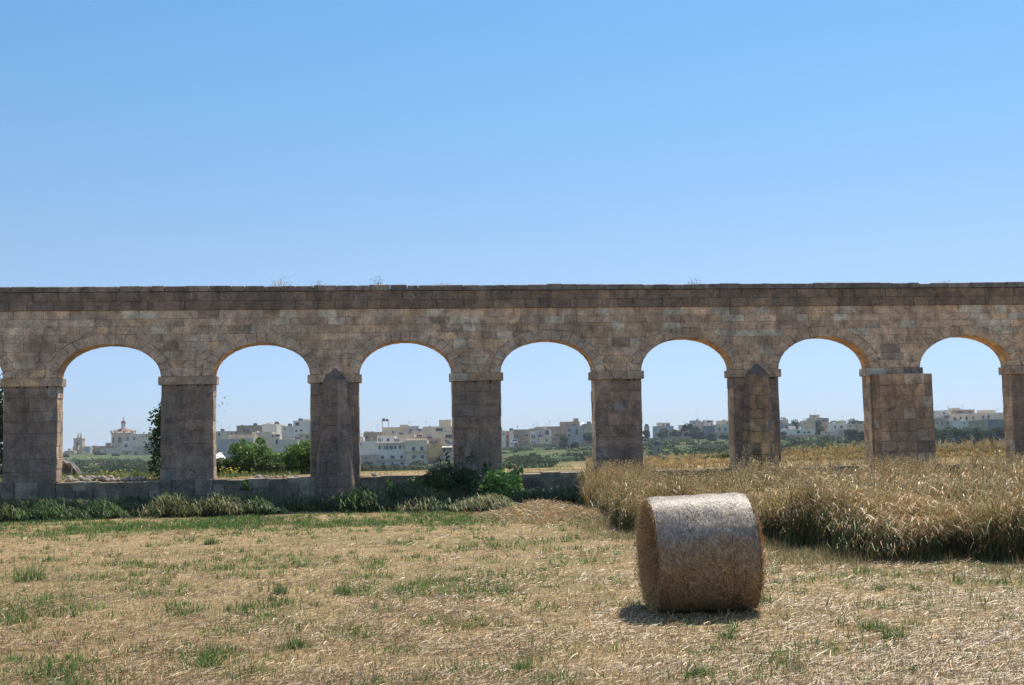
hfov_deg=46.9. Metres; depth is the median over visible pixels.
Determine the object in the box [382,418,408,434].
house
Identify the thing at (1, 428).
young tree
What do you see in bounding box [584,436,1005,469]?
dry grass bank
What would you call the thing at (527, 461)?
terrace scrub
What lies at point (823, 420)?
house
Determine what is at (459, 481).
bramble
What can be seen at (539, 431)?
house
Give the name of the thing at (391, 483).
wall plant
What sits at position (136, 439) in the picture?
house
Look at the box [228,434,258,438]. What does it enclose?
house
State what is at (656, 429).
house
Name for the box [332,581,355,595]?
grass tuft
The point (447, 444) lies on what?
house
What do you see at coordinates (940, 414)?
house
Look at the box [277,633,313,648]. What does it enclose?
grass tuft
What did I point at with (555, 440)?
house
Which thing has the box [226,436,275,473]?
bush
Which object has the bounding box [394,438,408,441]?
house
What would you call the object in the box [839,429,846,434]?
house
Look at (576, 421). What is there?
house
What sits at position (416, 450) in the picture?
villa
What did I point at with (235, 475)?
yellow flowers
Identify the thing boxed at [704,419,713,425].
house
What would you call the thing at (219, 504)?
weed
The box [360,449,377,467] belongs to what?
house
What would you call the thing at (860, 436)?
tree
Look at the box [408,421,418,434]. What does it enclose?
house
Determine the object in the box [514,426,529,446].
house
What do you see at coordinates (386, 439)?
house
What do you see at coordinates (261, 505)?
weed
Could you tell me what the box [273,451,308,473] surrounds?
bush
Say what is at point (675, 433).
tree
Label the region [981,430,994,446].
tree
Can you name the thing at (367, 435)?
house
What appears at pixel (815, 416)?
house
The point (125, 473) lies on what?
yellow flowers
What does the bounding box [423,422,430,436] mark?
house
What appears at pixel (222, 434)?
house
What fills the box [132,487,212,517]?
weed
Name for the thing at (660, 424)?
house
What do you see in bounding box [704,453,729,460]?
bush
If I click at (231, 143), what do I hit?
sky
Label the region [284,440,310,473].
bush
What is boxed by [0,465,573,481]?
platform grass
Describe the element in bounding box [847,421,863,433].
house
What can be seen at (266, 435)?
house
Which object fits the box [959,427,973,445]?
tree
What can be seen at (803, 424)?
house
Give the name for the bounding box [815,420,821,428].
tree
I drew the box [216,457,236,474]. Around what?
bush
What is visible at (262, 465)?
bush
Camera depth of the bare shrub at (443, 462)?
33.08 m
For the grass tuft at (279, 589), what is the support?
on the ground at (408, 535)
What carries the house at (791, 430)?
on the ground at (408, 535)
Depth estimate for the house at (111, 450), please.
617.75 m
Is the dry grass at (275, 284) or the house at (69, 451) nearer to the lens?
the dry grass at (275, 284)
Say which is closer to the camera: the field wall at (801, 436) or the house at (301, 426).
the house at (301, 426)
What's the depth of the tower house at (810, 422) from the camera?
473.83 m
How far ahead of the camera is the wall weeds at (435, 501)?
30.87 m
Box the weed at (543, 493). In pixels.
[502,485,580,504]
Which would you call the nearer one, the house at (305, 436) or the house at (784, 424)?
the house at (305, 436)
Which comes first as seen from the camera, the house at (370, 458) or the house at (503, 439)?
the house at (370, 458)
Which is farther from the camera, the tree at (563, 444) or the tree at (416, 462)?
the tree at (563, 444)
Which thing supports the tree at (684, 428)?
on the ground at (408, 535)
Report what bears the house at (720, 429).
on the ground at (408, 535)
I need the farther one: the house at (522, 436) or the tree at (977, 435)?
the house at (522, 436)
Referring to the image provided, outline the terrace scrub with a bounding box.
[0,434,1001,475]
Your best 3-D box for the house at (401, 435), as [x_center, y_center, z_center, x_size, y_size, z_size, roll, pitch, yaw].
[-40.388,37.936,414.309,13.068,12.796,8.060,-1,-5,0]
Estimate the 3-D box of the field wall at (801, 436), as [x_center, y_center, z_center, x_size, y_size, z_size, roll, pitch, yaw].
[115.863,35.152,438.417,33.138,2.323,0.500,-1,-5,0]
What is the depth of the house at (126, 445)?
609.97 m
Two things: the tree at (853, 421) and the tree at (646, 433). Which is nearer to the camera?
the tree at (646, 433)
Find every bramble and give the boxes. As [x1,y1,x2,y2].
[385,471,454,495]
[423,467,491,496]
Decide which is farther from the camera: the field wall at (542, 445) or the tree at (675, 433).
the tree at (675, 433)
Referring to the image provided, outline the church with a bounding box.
[110,417,135,447]
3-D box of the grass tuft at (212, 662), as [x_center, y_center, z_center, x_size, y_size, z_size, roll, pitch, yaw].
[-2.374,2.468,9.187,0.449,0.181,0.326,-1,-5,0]
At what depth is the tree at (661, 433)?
492.18 m
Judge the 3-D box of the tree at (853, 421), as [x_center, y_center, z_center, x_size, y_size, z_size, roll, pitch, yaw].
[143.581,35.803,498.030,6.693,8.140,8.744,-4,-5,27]
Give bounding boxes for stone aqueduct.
[0,282,1023,502]
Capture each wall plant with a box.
[238,479,251,490]
[384,477,394,486]
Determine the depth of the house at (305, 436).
398.83 m
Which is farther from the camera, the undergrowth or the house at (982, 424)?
the house at (982, 424)
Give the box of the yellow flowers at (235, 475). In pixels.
[224,467,251,476]
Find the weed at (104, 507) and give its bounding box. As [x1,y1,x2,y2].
[64,498,145,519]
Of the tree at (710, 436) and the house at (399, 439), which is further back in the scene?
the tree at (710, 436)
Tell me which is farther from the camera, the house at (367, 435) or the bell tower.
the bell tower
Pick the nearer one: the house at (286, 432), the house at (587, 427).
the house at (286, 432)
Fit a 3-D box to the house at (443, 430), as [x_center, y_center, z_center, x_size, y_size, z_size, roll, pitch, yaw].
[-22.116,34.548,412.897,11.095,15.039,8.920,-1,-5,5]
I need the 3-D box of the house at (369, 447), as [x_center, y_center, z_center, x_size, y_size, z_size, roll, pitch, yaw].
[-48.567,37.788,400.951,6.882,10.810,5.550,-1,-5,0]
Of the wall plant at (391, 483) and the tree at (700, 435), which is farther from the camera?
the tree at (700, 435)
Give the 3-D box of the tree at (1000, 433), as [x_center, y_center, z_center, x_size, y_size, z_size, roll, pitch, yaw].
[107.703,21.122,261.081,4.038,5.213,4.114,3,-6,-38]
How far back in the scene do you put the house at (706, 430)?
508.52 m
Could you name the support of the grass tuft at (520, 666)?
on the ground at (408, 535)
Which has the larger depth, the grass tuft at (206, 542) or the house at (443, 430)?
the house at (443, 430)
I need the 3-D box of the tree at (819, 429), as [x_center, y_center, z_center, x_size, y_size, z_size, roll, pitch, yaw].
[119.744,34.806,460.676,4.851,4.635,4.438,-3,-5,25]
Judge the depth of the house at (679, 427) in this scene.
528.64 m
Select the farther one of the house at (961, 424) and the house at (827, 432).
the house at (827, 432)
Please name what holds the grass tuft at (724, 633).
on the ground at (408, 535)
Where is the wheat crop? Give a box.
[573,450,1023,562]
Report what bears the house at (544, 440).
on the ground at (408, 535)
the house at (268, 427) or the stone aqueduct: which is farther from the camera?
the house at (268, 427)
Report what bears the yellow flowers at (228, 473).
on the ground at (408, 535)
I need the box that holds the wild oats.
[572,445,1023,562]
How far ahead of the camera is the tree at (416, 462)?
384.89 m
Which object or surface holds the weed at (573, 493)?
on the ground at (408, 535)
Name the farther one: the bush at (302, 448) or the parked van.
the parked van
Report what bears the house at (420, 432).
on the ground at (408, 535)
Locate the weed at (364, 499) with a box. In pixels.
[329,481,397,512]
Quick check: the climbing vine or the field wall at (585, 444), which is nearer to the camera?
the climbing vine
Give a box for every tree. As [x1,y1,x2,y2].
[0,373,3,477]
[142,400,160,478]
[409,460,423,465]
[559,435,568,441]
[559,441,567,447]
[567,442,579,447]
[583,432,591,442]
[642,430,650,437]
[655,429,668,436]
[669,429,682,436]
[680,423,694,438]
[688,426,701,438]
[695,432,705,438]
[706,433,716,440]
[719,434,728,438]
[791,419,800,428]
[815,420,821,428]
[815,426,824,434]
[844,429,858,442]
[847,418,859,423]
[855,431,864,442]
[935,427,951,444]
[946,425,965,446]
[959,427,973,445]
[971,427,985,445]
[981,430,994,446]
[990,426,1004,445]
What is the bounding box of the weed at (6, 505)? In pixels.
[0,499,31,521]
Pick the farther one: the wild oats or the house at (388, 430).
the house at (388, 430)
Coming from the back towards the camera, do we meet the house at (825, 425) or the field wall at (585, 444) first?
the house at (825, 425)
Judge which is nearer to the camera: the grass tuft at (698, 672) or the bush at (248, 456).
the grass tuft at (698, 672)
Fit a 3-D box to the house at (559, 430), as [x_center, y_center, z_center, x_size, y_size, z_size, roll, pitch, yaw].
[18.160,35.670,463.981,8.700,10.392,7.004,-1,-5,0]
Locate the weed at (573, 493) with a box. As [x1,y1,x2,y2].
[544,486,580,504]
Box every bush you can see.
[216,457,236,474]
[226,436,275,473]
[254,458,289,474]
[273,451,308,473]
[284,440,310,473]
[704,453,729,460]
[823,441,864,454]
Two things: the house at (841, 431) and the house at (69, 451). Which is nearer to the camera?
the house at (841, 431)
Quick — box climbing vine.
[216,397,227,470]
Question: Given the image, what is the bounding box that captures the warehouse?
[217,439,258,457]
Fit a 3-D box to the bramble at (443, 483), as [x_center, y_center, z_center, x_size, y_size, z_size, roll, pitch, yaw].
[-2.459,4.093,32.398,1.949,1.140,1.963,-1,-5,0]
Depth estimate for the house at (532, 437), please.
444.55 m
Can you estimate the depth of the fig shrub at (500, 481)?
32.46 m
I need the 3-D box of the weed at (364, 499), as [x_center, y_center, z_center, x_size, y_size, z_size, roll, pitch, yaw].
[-3.820,3.995,30.736,2.072,0.797,2.147,1,-5,-21]
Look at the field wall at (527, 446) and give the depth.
434.13 m
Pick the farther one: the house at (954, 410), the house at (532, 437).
the house at (532, 437)
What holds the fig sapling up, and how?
on the ground at (408, 535)
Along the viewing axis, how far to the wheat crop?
16.89 m
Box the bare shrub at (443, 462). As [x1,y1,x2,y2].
[433,443,469,476]
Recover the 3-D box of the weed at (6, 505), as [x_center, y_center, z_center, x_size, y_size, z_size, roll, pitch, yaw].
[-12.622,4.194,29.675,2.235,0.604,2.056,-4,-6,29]
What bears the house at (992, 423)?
on the ground at (408, 535)
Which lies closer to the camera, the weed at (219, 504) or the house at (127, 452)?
the weed at (219, 504)
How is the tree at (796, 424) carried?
on the ground at (408, 535)
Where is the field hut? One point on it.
(657, 447)
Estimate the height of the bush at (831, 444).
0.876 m
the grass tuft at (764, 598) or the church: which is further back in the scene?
the church
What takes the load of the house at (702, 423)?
on the ground at (408, 535)
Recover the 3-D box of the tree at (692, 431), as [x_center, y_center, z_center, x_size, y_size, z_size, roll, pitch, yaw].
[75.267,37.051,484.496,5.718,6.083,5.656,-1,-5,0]
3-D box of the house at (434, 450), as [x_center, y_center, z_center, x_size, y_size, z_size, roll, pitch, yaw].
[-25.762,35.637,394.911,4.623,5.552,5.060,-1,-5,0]
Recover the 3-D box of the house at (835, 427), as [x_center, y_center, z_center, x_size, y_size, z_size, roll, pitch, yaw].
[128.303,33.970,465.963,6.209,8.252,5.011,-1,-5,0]
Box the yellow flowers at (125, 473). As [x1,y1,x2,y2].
[107,469,147,478]
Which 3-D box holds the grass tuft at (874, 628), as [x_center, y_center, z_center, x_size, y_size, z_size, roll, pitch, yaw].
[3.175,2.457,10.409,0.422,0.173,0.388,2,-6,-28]
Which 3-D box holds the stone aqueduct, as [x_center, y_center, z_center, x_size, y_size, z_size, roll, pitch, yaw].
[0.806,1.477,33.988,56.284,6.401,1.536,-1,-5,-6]
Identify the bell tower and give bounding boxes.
[73,433,85,452]
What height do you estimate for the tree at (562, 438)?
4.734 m
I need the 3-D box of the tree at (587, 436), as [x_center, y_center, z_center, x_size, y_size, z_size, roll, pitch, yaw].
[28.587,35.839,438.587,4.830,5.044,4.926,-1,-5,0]
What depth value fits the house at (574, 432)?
448.62 m
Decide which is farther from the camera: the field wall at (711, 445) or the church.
the church
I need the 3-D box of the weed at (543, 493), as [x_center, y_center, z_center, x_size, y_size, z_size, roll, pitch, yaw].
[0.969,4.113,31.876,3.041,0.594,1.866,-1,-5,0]
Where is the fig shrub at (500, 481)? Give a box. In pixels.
[476,469,523,498]
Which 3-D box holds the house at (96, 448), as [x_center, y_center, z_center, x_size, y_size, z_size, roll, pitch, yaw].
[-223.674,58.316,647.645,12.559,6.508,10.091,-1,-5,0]
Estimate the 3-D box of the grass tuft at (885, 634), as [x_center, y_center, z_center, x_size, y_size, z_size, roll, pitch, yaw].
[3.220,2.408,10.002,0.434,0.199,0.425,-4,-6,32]
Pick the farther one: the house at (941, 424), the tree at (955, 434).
the house at (941, 424)
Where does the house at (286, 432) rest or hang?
on the ground at (408, 535)
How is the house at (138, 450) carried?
on the ground at (408, 535)
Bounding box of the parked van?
[510,439,517,443]
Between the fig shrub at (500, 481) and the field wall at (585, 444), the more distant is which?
the field wall at (585, 444)
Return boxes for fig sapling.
[437,446,525,493]
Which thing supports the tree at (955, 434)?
on the ground at (408, 535)
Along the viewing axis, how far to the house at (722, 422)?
530.74 m
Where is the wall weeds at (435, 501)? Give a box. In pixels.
[3,480,579,521]
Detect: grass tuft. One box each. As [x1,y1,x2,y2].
[4,551,61,581]
[186,649,228,670]
[197,536,218,544]
[262,580,289,594]
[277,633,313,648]
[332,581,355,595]
[503,654,543,672]
[680,659,719,679]
[711,628,738,640]
[759,592,780,604]
[850,616,889,631]
[871,618,913,639]
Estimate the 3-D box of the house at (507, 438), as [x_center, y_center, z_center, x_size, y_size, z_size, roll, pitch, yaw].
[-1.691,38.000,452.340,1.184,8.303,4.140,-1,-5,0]
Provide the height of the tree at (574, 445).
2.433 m
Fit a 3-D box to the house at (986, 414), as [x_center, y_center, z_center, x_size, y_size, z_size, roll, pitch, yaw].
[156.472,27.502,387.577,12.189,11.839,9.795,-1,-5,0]
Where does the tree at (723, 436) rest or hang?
on the ground at (408, 535)
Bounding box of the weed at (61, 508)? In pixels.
[13,498,90,521]
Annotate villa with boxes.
[376,442,405,466]
[405,438,428,466]
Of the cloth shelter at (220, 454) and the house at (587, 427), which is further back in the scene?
the house at (587, 427)
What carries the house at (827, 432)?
on the ground at (408, 535)
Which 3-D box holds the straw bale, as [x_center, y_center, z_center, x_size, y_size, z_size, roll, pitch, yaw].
[1.895,2.150,12.018,1.346,1.354,1.369,-2,-5,-4]
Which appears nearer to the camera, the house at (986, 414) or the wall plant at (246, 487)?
the wall plant at (246, 487)
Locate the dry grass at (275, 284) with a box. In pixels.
[267,277,292,286]
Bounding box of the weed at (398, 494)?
[378,480,437,509]
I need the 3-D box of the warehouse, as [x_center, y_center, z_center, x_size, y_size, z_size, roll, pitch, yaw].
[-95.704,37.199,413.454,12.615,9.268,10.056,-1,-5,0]
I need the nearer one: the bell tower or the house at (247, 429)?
the house at (247, 429)
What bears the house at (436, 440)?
on the ground at (408, 535)
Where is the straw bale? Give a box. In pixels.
[629,485,769,613]
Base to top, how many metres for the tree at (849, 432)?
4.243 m
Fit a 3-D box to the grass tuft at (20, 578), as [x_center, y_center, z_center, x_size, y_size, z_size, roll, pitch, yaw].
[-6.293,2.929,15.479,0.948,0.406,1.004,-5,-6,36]
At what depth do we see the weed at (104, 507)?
29.41 m
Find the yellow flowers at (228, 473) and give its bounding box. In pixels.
[220,467,244,477]
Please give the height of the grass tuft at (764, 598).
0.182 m
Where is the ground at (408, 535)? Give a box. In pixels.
[0,437,1023,684]
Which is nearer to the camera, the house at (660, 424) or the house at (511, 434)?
the house at (511, 434)
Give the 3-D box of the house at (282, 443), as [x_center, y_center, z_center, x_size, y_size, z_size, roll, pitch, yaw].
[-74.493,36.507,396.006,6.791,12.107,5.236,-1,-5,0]
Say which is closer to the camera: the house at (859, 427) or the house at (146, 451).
the house at (859, 427)
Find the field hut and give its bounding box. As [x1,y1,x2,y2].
[653,441,662,456]
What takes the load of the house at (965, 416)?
on the ground at (408, 535)
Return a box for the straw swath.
[434,496,624,533]
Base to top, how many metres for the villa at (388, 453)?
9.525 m
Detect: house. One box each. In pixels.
[64,449,76,453]
[85,446,92,452]
[92,443,112,452]
[101,448,122,453]
[122,450,131,454]
[123,439,128,450]
[129,432,151,449]
[132,446,145,454]
[144,443,158,454]
[216,429,236,453]
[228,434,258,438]
[237,423,261,434]
[252,431,274,447]
[262,422,280,433]
[271,428,281,458]
[278,436,299,458]
[281,424,292,438]
[293,418,309,438]
[297,433,310,441]
[360,438,377,454]
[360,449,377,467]
[363,424,383,440]
[377,432,415,438]
[377,434,395,441]
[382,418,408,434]
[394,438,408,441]
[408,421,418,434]
[412,429,422,436]
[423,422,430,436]
[427,436,441,463]
[428,441,441,457]
[431,420,451,441]
[441,440,452,460]
[502,430,505,447]
[506,431,508,446]
[509,428,513,446]
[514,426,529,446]
[530,427,535,443]
[536,429,543,443]
[539,434,551,443]
[543,423,551,436]
[547,422,566,435]
[550,432,560,443]
[559,418,579,425]
[566,423,582,443]
[581,421,591,442]
[653,424,673,437]
[657,420,669,425]
[678,421,689,436]
[689,409,700,429]
[700,420,704,431]
[702,426,714,438]
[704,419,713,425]
[712,424,728,435]
[716,419,728,424]
[780,419,792,428]
[780,425,814,434]
[801,420,806,428]
[806,413,815,432]
[809,410,818,420]
[817,415,828,423]
[819,420,827,430]
[820,428,832,434]
[828,419,846,434]
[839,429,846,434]
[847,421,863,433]
[934,406,951,417]
[934,415,952,440]
[940,405,974,413]
[947,411,975,420]
[949,415,971,442]
[969,420,988,441]
[976,408,1003,419]
[988,419,1004,440]
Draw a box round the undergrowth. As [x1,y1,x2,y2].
[532,469,1023,583]
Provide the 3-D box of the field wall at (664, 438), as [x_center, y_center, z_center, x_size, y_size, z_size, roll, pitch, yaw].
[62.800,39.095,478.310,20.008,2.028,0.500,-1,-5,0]
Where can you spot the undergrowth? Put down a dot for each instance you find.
(821, 553)
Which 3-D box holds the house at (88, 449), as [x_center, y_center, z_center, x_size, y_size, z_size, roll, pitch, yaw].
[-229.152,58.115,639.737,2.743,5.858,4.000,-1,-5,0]
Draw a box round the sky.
[0,0,1023,451]
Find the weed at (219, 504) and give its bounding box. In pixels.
[182,490,254,517]
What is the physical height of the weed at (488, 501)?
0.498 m
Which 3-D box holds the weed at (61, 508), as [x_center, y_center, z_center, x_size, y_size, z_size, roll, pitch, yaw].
[-11.676,4.158,29.609,2.795,0.592,1.982,-1,-5,0]
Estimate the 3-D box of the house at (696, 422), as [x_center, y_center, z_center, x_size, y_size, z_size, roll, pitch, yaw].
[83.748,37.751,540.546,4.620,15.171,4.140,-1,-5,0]
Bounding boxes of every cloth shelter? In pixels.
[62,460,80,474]
[216,452,224,458]
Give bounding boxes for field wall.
[502,443,584,450]
[539,444,558,446]
[580,443,591,446]
[643,436,691,440]
[692,444,728,448]
[786,435,856,437]
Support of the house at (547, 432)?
on the ground at (408, 535)
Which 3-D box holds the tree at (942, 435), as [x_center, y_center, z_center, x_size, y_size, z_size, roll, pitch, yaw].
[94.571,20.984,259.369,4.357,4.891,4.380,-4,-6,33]
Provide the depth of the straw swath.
26.00 m
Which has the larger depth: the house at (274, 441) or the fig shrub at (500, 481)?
the house at (274, 441)
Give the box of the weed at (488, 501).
[447,492,522,511]
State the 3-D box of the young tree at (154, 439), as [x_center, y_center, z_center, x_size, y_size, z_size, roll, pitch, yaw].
[-9.891,2.833,34.483,1.782,2.586,1.495,-1,-5,0]
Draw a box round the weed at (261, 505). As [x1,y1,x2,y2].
[230,494,290,514]

